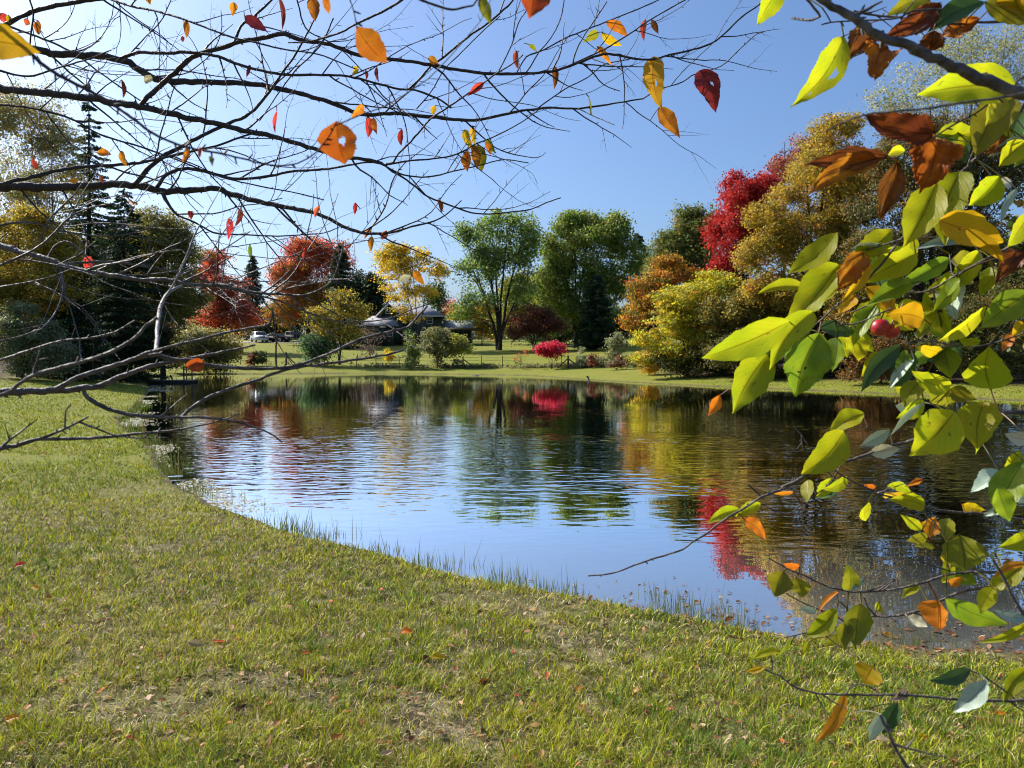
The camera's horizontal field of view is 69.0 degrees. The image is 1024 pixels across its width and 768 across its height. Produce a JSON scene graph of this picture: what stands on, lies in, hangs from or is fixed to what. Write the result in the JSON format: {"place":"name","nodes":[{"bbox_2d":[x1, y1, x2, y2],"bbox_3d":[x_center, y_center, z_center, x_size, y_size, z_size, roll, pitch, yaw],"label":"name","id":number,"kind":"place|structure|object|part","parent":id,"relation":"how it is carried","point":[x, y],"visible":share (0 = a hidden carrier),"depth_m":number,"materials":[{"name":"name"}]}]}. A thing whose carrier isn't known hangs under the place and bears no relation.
{"place":"outdoors","nodes":[
{"label":"outdoors","id":0,"kind":"place"},
{"bbox_2d":[0,337,1023,767],"bbox_3d":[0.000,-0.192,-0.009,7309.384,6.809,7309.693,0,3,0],"label":"ground","id":1,"kind":"structure","parent":0,"point":[490,353],"depth_m":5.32,"materials":[{"name":"green plant"}]},
{"bbox_2d":[5,714,20,721],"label":"fallen leaf","id":2,"kind":"object","parent":1,"relation":"on","point":[11,716],"visible":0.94,"depth_m":3.45,"materials":[{"name":"plant"}]},
{"bbox_2d":[14,561,25,566],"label":"fallen leaf","id":3,"kind":"object","parent":1,"relation":"on","point":[19,563],"visible":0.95,"depth_m":6.26,"materials":[{"name":"red plant"}]},
{"bbox_2d":[31,584,40,588],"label":"fallen leaf","id":4,"kind":"object","parent":1,"relation":"on","point":[34,586],"visible":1,"depth_m":5.62,"materials":[{"name":"yellow plant"}]},
{"bbox_2d":[0,296,84,380],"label":"dogwood shrub","id":5,"kind":"object","parent":1,"relation":"on","point":[54,330],"visible":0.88,"depth_m":39.56,"materials":[{"name":"green plant"}]},
{"bbox_2d":[0,77,98,320],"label":"locust tree","id":6,"kind":"object","parent":1,"relation":"on","point":[57,140],"visible":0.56,"depth_m":46.11,"materials":[{"name":"green plant"}]},
{"bbox_2d":[0,200,101,376],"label":"hickory tree","id":7,"kind":"object","parent":1,"relation":"on","point":[21,292],"visible":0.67,"depth_m":41.28,"materials":[{"name":"yellow plant"}]},
{"bbox_2d":[20,271,121,382],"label":"spruce tree","id":8,"kind":"object","parent":1,"relation":"on","point":[80,317],"visible":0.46,"depth_m":43.82,"materials":[{"name":"green plant"}]},
{"bbox_2d":[40,84,141,371],"bbox_3d":[-29.287,-10.513,51.508,6.895,20.512,6.503,0,3,0],"label":"spruce tree","id":9,"kind":"object","parent":1,"relation":"on","point":[88,214],"visible":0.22,"depth_m":51.26,"materials":[{"name":"green plant"}]},
{"bbox_2d":[8,271,184,371],"bbox_3d":[-27.742,-3.921,49.964,12.078,7.606,5.287,0,3,0],"label":"understory tree","id":10,"kind":"object","parent":1,"relation":"on","point":[166,335],"visible":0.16,"depth_m":49.34,"materials":[{"name":"green plant"}]},
{"bbox_2d":[0,228,201,370],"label":"maple tree","id":11,"kind":"object","parent":1,"relation":"on","point":[115,272],"visible":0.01,"depth_m":60.62,"materials":[{"name":"green plant"}]},
{"bbox_2d":[73,188,178,382],"bbox_3d":[-24.910,-6.199,47.784,5.779,12.848,6.089,1,3,24],"label":"spruce tree","id":12,"kind":"object","parent":1,"relation":"on","point":[123,250],"visible":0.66,"depth_m":47.39,"materials":[{"name":"green plant"}]},
{"bbox_2d":[136,362,159,373],"bbox_3d":[-29.533,-1.761,59.887,4.169,2.683,2.856,-1,3,-23],"label":"meadow shrub","id":13,"kind":"object","parent":1,"relation":"on","point":[154,370],"visible":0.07,"depth_m":59.70,"materials":[{"name":"green plant"}]},
{"bbox_2d":[113,200,218,378],"bbox_3d":[-25.960,-6.830,55.828,7.702,13.723,6.813,0,3,0],"label":"oak tree","id":14,"kind":"object","parent":1,"relation":"on","point":[191,299],"visible":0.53,"depth_m":54.99,"materials":[{"name":"green plant"}]},
{"bbox_2d":[166,319,221,372],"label":"olive shrub","id":15,"kind":"object","parent":1,"relation":"on","point":[189,346],"visible":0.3,"depth_m":65.39,"materials":[{"name":"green plant"}]},
{"bbox_2d":[187,639,204,646],"bbox_3d":[-1.944,1.593,4.584,0.107,0.052,0.043,-1,3,-26],"label":"fallen leaf","id":16,"kind":"object","parent":1,"relation":"on","point":[191,642],"visible":0.98,"depth_m":4.59,"materials":[{"name":"beige plant"}]},
{"bbox_2d":[182,326,250,374],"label":"olive shrub","id":17,"kind":"object","parent":1,"relation":"on","point":[226,357],"visible":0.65,"depth_m":66.37,"materials":[{"name":"green plant"}]},
{"bbox_2d":[186,245,267,335],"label":"red maple","id":18,"kind":"object","parent":1,"relation":"on","point":[221,306],"visible":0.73,"depth_m":90.52,"materials":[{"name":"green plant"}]},
{"bbox_2d":[243,350,259,365],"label":"rose bush","id":19,"kind":"object","parent":1,"relation":"on","point":[252,356],"visible":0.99,"depth_m":73.70,"materials":[{"name":"red plant"}]},
{"bbox_2d":[237,257,266,331],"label":"pine tree","id":20,"kind":"object","parent":1,"relation":"on","point":[251,267],"visible":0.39,"depth_m":126.97,"materials":[{"name":"green plant"}]},
{"bbox_2d":[253,350,269,365],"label":"ivy bush","id":21,"kind":"object","parent":1,"relation":"on","point":[262,359],"visible":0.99,"depth_m":73.80,"materials":[{"name":"green plant"}]},
{"bbox_2d":[223,341,338,342],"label":"gravel drive","id":22,"kind":"structure","parent":1,"relation":"on","point":[268,342],"depth_m":118.89,"materials":[{"name":"gravel"}]},
{"bbox_2d":[250,331,268,341],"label":"suv car","id":23,"kind":"object","parent":22,"relation":"on","point":[257,335],"visible":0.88,"depth_m":118.66,"materials":[{"name":"silver metal"}]},
{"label":"windows","id":24,"kind":"part","parent":23,"relation":"part of","materials":[{"name":"black glass"}]},
{"bbox_2d":[262,333,292,341],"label":"sedan car","id":25,"kind":"object","parent":22,"relation":"on","point":[282,337],"visible":0.77,"depth_m":120.03,"materials":[{"name":"black paint"}]},
{"bbox_2d":[282,331,304,341],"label":"pickup truck","id":26,"kind":"object","parent":22,"relation":"on","point":[288,333],"visible":0.21,"depth_m":120.83,"materials":[{"name":"grey paint"}]},
{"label":"windows","id":27,"kind":"part","parent":26,"relation":"part of","materials":[{"name":"black glass"}]},
{"bbox_2d":[242,295,322,336],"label":"dark hedge tree","id":28,"kind":"object","parent":1,"relation":"on","point":[272,330],"visible":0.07,"depth_m":132.70,"materials":[{"name":"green plant"}]},
{"bbox_2d":[240,352,324,364],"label":"wire fence","id":29,"kind":"object","parent":1,"relation":"on","point":[286,358],"visible":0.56,"depth_m":74.87,"materials":[{"name":"metal"}]},
{"bbox_2d":[260,231,358,334],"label":"sugar maple","id":30,"kind":"object","parent":1,"relation":"on","point":[304,272],"visible":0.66,"depth_m":109.74,"materials":[{"name":"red plant"}]},
{"bbox_2d":[290,330,338,363],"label":"lilac shrub","id":31,"kind":"object","parent":1,"relation":"on","point":[309,350],"visible":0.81,"depth_m":74.36,"materials":[{"name":"green plant"}]},
{"bbox_2d":[292,286,376,364],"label":"young cherry tree","id":32,"kind":"object","parent":1,"relation":"on","point":[345,308],"visible":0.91,"depth_m":75.22,"materials":[{"name":"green plant"}]},
{"bbox_2d":[331,733,342,739],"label":"fallen leaf","id":33,"kind":"object","parent":1,"relation":"on","point":[337,735],"visible":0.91,"depth_m":3.41,"materials":[{"name":"brown plant"}]},
{"bbox_2d":[314,244,366,348],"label":"spruce tree","id":34,"kind":"object","parent":1,"relation":"on","point":[341,274],"visible":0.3,"depth_m":102.97,"materials":[{"name":"green plant"}]},
{"bbox_2d":[339,265,395,327],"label":"hemlock tree","id":35,"kind":"object","parent":1,"relation":"on","point":[359,285],"visible":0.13,"depth_m":125.02,"materials":[{"name":"green plant"}]},
{"bbox_2d":[346,323,389,357],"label":"bare plum shrub","id":36,"kind":"object","parent":1,"relation":"on","point":[371,349],"visible":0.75,"depth_m":83.91,"materials":[{"name":"brown plant"}]},
{"bbox_2d":[353,271,383,338],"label":"spruce tree","id":37,"kind":"object","parent":1,"relation":"on","point":[368,293],"visible":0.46,"depth_m":122.83,"materials":[{"name":"green plant"}]},
{"bbox_2d":[380,749,392,754],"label":"fallen leaf","id":38,"kind":"object","parent":1,"relation":"on","point":[387,752],"visible":1,"depth_m":3.31,"materials":[{"name":"grey plant"}]},
{"bbox_2d":[0,0,776,450],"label":"overhanging tree","id":39,"kind":"object","parent":1,"relation":"on","point":[370,46],"visible":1,"depth_m":1.91,"materials":[{"name":"brown plant"}]},
{"bbox_2d":[382,348,397,362],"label":"golden sapling","id":40,"kind":"object","parent":1,"relation":"on","point":[389,357],"visible":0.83,"depth_m":77.78,"materials":[{"name":"yellow plant"}]},
{"bbox_2d":[364,239,456,350],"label":"honey locust","id":41,"kind":"object","parent":1,"relation":"on","point":[396,260],"visible":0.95,"depth_m":96.72,"materials":[{"name":"yellow plant"}]},
{"bbox_2d":[398,329,423,368],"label":"elder sapling","id":42,"kind":"object","parent":1,"relation":"on","point":[412,355],"visible":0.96,"depth_m":71.67,"materials":[{"name":"green plant"}]},
{"bbox_2d":[356,303,473,345],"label":"house","id":43,"kind":"structure","parent":1,"relation":"on","point":[432,317],"depth_m":115.08,"materials":[{"name":"grey"}]},
{"bbox_2d":[400,331,404,344],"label":"door","id":44,"kind":"structure","parent":43,"relation":"in","point":[402,340],"depth_m":114.85,"materials":[{"name":"wood"}]},
{"bbox_2d":[427,318,432,323],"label":"window","id":45,"kind":"structure","parent":43,"relation":"in","point":[429,320],"depth_m":115.64,"materials":[{"name":"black glass"}]},
{"bbox_2d":[413,325,454,367],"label":"willow shrub","id":46,"kind":"object","parent":1,"relation":"on","point":[428,344],"visible":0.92,"depth_m":72.39,"materials":[{"name":"green plant"}]},
{"bbox_2d":[419,278,451,315],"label":"hawthorn tree","id":47,"kind":"object","parent":1,"relation":"on","point":[440,302],"visible":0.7,"depth_m":134.13,"materials":[{"name":"green plant"}]},
{"bbox_2d":[356,356,516,367],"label":"wire fence","id":48,"kind":"object","parent":1,"relation":"on","point":[463,359],"visible":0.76,"depth_m":71.88,"materials":[{"name":"metal"}]},
{"bbox_2d":[431,653,445,658],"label":"fallen leaf","id":49,"kind":"object","parent":1,"relation":"on","point":[437,655],"visible":1,"depth_m":4.53,"materials":[{"name":"yellow plant"}]},
{"bbox_2d":[442,298,457,316],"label":"red maple","id":50,"kind":"object","parent":1,"relation":"on","point":[454,300],"visible":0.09,"depth_m":163.52,"materials":[{"name":"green plant"}]},
{"bbox_2d":[438,332,475,363],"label":"willow shrub","id":51,"kind":"object","parent":1,"relation":"on","point":[461,344],"visible":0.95,"depth_m":71.96,"materials":[{"name":"green plant"}]},
{"bbox_2d":[444,328,483,345],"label":"patio cover","id":52,"kind":"object","parent":1,"relation":"on","point":[470,329],"visible":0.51,"depth_m":112.37,"materials":[{"name":"brown wood"}]},
{"bbox_2d":[446,300,506,340],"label":"beech tree","id":53,"kind":"object","parent":1,"relation":"on","point":[486,332],"visible":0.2,"depth_m":140.19,"materials":[{"name":"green plant"}]},
{"bbox_2d":[478,678,489,684],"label":"fallen leaf","id":54,"kind":"object","parent":1,"relation":"on","point":[485,681],"visible":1,"depth_m":4.20,"materials":[{"name":"brown plant"}]},
{"bbox_2d":[440,205,549,349],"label":"silver maple","id":55,"kind":"object","parent":1,"relation":"on","point":[489,267],"visible":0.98,"depth_m":96.55,"materials":[{"name":"green plant"}]},
{"bbox_2d":[267,355,735,371],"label":"bank weeds","id":56,"kind":"object","parent":1,"relation":"on","point":[601,362],"visible":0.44,"depth_m":70.50,"materials":[{"name":"green plant"}]},
{"bbox_2d":[0,181,1023,360],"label":"woods","id":57,"kind":"object","parent":1,"relation":"on","point":[1018,341],"visible":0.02,"depth_m":56.83,"materials":[{"name":"green plant"}]},
{"bbox_2d":[0,427,1023,767],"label":"fallen leaves","id":58,"kind":"object","parent":1,"relation":"on","point":[324,679],"depth_m":3.96,"materials":[{"name":"brown plant"}]},
{"bbox_2d":[511,348,528,365],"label":"sumac sapling","id":59,"kind":"object","parent":1,"relation":"on","point":[519,357],"visible":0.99,"depth_m":68.99,"materials":[{"name":"orange plant"}]},
{"bbox_2d":[484,264,567,338],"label":"box elder","id":60,"kind":"object","parent":1,"relation":"on","point":[509,304],"visible":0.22,"depth_m":114.00,"materials":[{"name":"green plant"}]},
{"bbox_2d":[498,303,573,346],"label":"purple crabapple","id":61,"kind":"object","parent":1,"relation":"on","point":[547,321],"visible":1,"depth_m":91.96,"materials":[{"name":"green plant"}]},
{"bbox_2d":[532,339,570,368],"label":"burning bush","id":62,"kind":"object","parent":1,"relation":"on","point":[547,349],"visible":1,"depth_m":67.60,"materials":[{"name":"red plant"}]},
{"bbox_2d":[557,355,590,367],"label":"braced post","id":63,"kind":"object","parent":1,"relation":"on","point":[567,360],"visible":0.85,"depth_m":67.31,"materials":[{"name":"wood"}]},
{"bbox_2d":[575,346,586,367],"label":"pale sapling","id":64,"kind":"object","parent":1,"relation":"on","point":[582,350],"visible":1,"depth_m":66.83,"materials":[{"name":"green plant"}]},
{"bbox_2d":[520,305,645,345],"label":"dark understory tree","id":65,"kind":"object","parent":1,"relation":"on","point":[567,337],"visible":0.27,"depth_m":104.47,"materials":[{"name":"green plant"}]},
{"bbox_2d":[529,204,654,347],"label":"silver maple","id":66,"kind":"object","parent":1,"relation":"on","point":[577,230],"visible":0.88,"depth_m":99.85,"materials":[{"name":"green plant"}]},
{"bbox_2d":[586,351,598,367],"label":"rosy sapling","id":67,"kind":"object","parent":1,"relation":"on","point":[591,362],"visible":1,"depth_m":65.88,"materials":[{"name":"red plant"}]},
{"bbox_2d":[573,274,618,349],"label":"spruce tree","id":68,"kind":"object","parent":1,"relation":"on","point":[596,326],"visible":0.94,"depth_m":90.94,"materials":[{"name":"green plant"}]},
{"bbox_2d":[602,329,627,361],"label":"willow wand shrub","id":69,"kind":"object","parent":1,"relation":"on","point":[616,341],"visible":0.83,"depth_m":65.54,"materials":[{"name":"green plant"}]},
{"bbox_2d":[604,353,629,369],"bbox_3d":[8.850,-1.755,62.066,2.479,1.711,1.772,0,3,0],"label":"viburnum shrub","id":70,"kind":"object","parent":1,"relation":"on","point":[618,362],"visible":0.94,"depth_m":61.79,"materials":[{"name":"brown plant"}]},
{"bbox_2d":[623,234,654,336],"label":"pine tree","id":71,"kind":"object","parent":1,"relation":"on","point":[640,244],"visible":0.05,"depth_m":110.85,"materials":[{"name":"green plant"}]},
{"bbox_2d":[632,350,663,374],"bbox_3d":[9.834,-1.476,54.015,2.431,2.277,1.766,0,3,0],"label":"yellow bush","id":72,"kind":"object","parent":1,"relation":"on","point":[650,369],"visible":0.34,"depth_m":53.79,"materials":[{"name":"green plant"}]},
{"bbox_2d":[614,250,707,354],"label":"orange maple","id":73,"kind":"object","parent":1,"relation":"on","point":[660,272],"visible":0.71,"depth_m":61.24,"materials":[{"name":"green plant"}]},
{"bbox_2d":[620,265,742,376],"bbox_3d":[11.950,-4.146,50.713,9.276,7.878,5.382,0,3,0],"label":"sassafras tree","id":74,"kind":"object","parent":1,"relation":"on","point":[681,317],"visible":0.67,"depth_m":50.14,"materials":[{"name":"yellow plant"}]},
{"bbox_2d":[641,346,740,378],"bbox_3d":[12.734,-1.575,50.170,8.020,2.925,3.422,0,3,0],"label":"bramble thicket","id":75,"kind":"object","parent":1,"relation":"on","point":[686,367],"visible":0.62,"depth_m":49.83,"materials":[{"name":"green plant"}]},
{"bbox_2d":[633,199,753,328],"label":"dark oak","id":76,"kind":"object","parent":1,"relation":"on","point":[683,237],"visible":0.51,"depth_m":70.40,"materials":[{"name":"green plant"}]},
{"bbox_2d":[697,167,784,312],"bbox_3d":[18.443,-9.343,59.558,7.123,15.903,6.495,0,3,0],"label":"crimson maple","id":77,"kind":"object","parent":1,"relation":"on","point":[726,232],"visible":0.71,"depth_m":58.80,"materials":[{"name":"red plant"}]},
{"bbox_2d":[688,279,836,366],"bbox_3d":[16.830,-3.724,48.902,10.486,6.797,5.412,0,3,0],"label":"young oak","id":78,"kind":"object","parent":1,"relation":"on","point":[715,312],"visible":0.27,"depth_m":48.23,"materials":[{"name":"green plant"}]},
{"bbox_2d":[528,576,1023,662],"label":"drifted leaves","id":79,"kind":"object","parent":1,"relation":"on","point":[989,646],"visible":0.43,"depth_m":5.58,"materials":[{"name":"brown plant"}]},
{"bbox_2d":[695,325,863,378],"bbox_3d":[17.560,-2.012,46.504,12.580,3.903,4.740,0,3,0],"label":"bramble thicket","id":80,"kind":"object","parent":1,"relation":"on","point":[779,370],"visible":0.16,"depth_m":46.16,"materials":[{"name":"green plant"}]},
{"bbox_2d":[759,132,821,271],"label":"russet maple","id":81,"kind":"object","parent":1,"relation":"on","point":[778,162],"visible":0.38,"depth_m":64.62,"materials":[{"name":"orange plant"}]},
{"bbox_2d":[727,108,880,333],"bbox_3d":[19.199,-8.958,47.425,10.551,17.112,7.412,0,3,0],"label":"golden oak","id":82,"kind":"object","parent":1,"relation":"on","point":[783,235],"visible":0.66,"depth_m":46.74,"materials":[{"name":"yellow plant"}]},
{"bbox_2d":[588,0,1023,767],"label":"crab apple tree","id":83,"kind":"object","parent":1,"relation":"on","point":[938,200],"visible":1,"depth_m":0.94,"materials":[{"name":"green plant"}]},
{"bbox_2d":[873,735,889,741],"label":"fallen leaf","id":84,"kind":"object","parent":1,"relation":"on","point":[882,738],"visible":0.77,"depth_m":3.60,"materials":[{"name":"beige plant"}]},
{"bbox_2d":[834,333,928,383],"bbox_3d":[20.106,-1.255,40.364,5.036,3.095,3.832,1,3,30],"label":"rust shrub","id":85,"kind":"object","parent":1,"relation":"on","point":[879,344],"visible":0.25,"depth_m":40.28,"materials":[{"name":"brown plant"}]},
{"bbox_2d":[817,283,973,342],"bbox_3d":[22.659,-3.111,43.843,9.270,5.997,4.738,0,3,0],"label":"spicebush","id":86,"kind":"object","parent":1,"relation":"on","point":[844,316],"visible":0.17,"depth_m":43.43,"materials":[{"name":"yellow plant"}]},
{"bbox_2d":[916,733,928,738],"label":"fallen leaf","id":87,"kind":"object","parent":1,"relation":"on","point":[924,735],"visible":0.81,"depth_m":3.67,"materials":[{"name":"yellow plant"}]},
{"bbox_2d":[836,100,1023,374],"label":"dark hickory","id":88,"kind":"object","parent":1,"relation":"on","point":[866,207],"visible":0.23,"depth_m":42.01,"materials":[{"name":"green plant"}]},
{"bbox_2d":[856,16,1023,354],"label":"poplar tree","id":89,"kind":"object","parent":1,"relation":"on","point":[971,34],"visible":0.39,"depth_m":50.66,"materials":[{"name":"green plant"}]},
{"bbox_2d":[911,261,1023,376],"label":"shade tree","id":90,"kind":"object","parent":1,"relation":"on","point":[976,305],"visible":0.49,"depth_m":37.95,"materials":[{"name":"green plant"}]},
{"bbox_2d":[994,711,1005,714],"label":"fallen leaf","id":91,"kind":"object","parent":1,"relation":"on","point":[1000,712],"visible":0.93,"depth_m":4.00,"materials":[{"name":"orange plant"}]},
{"bbox_2d":[0,0,1023,339],"label":"sky","id":92,"kind":"structure","parent":0,"point":[752,119],"materials":[{"name":"blue"}]},
{"bbox_2d":[120,374,1023,651],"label":"water","id":93,"kind":"structure","parent":0,"point":[552,478],"depth_m":12.23,"materials":[{"name":"blue liquid"}]},
{"bbox_2d":[147,367,197,382],"bbox_3d":[-23.503,-0.120,49.820,4.310,2.255,1.850,0,3,0],"label":"dock","id":94,"kind":"object","parent":93,"relation":"in","point":[170,381],"visible":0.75,"depth_m":49.06,"materials":[{"name":"brown wood"}]},
{"bbox_2d":[121,385,280,513],"bbox_3d":[-12.853,0.898,27.547,2.773,0.044,40.654,-1,3,-26],"label":"floating scum","id":95,"kind":"object","parent":93,"relation":"on","point":[158,451],"visible":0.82,"depth_m":11.91,"materials":[{"name":"green plant"}]},
{"bbox_2d":[114,398,1023,650],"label":"shore reeds","id":96,"kind":"object","parent":93,"relation":"in","point":[129,428],"visible":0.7,"depth_m":7.50,"materials":[{"name":"green plant"}]}
]}

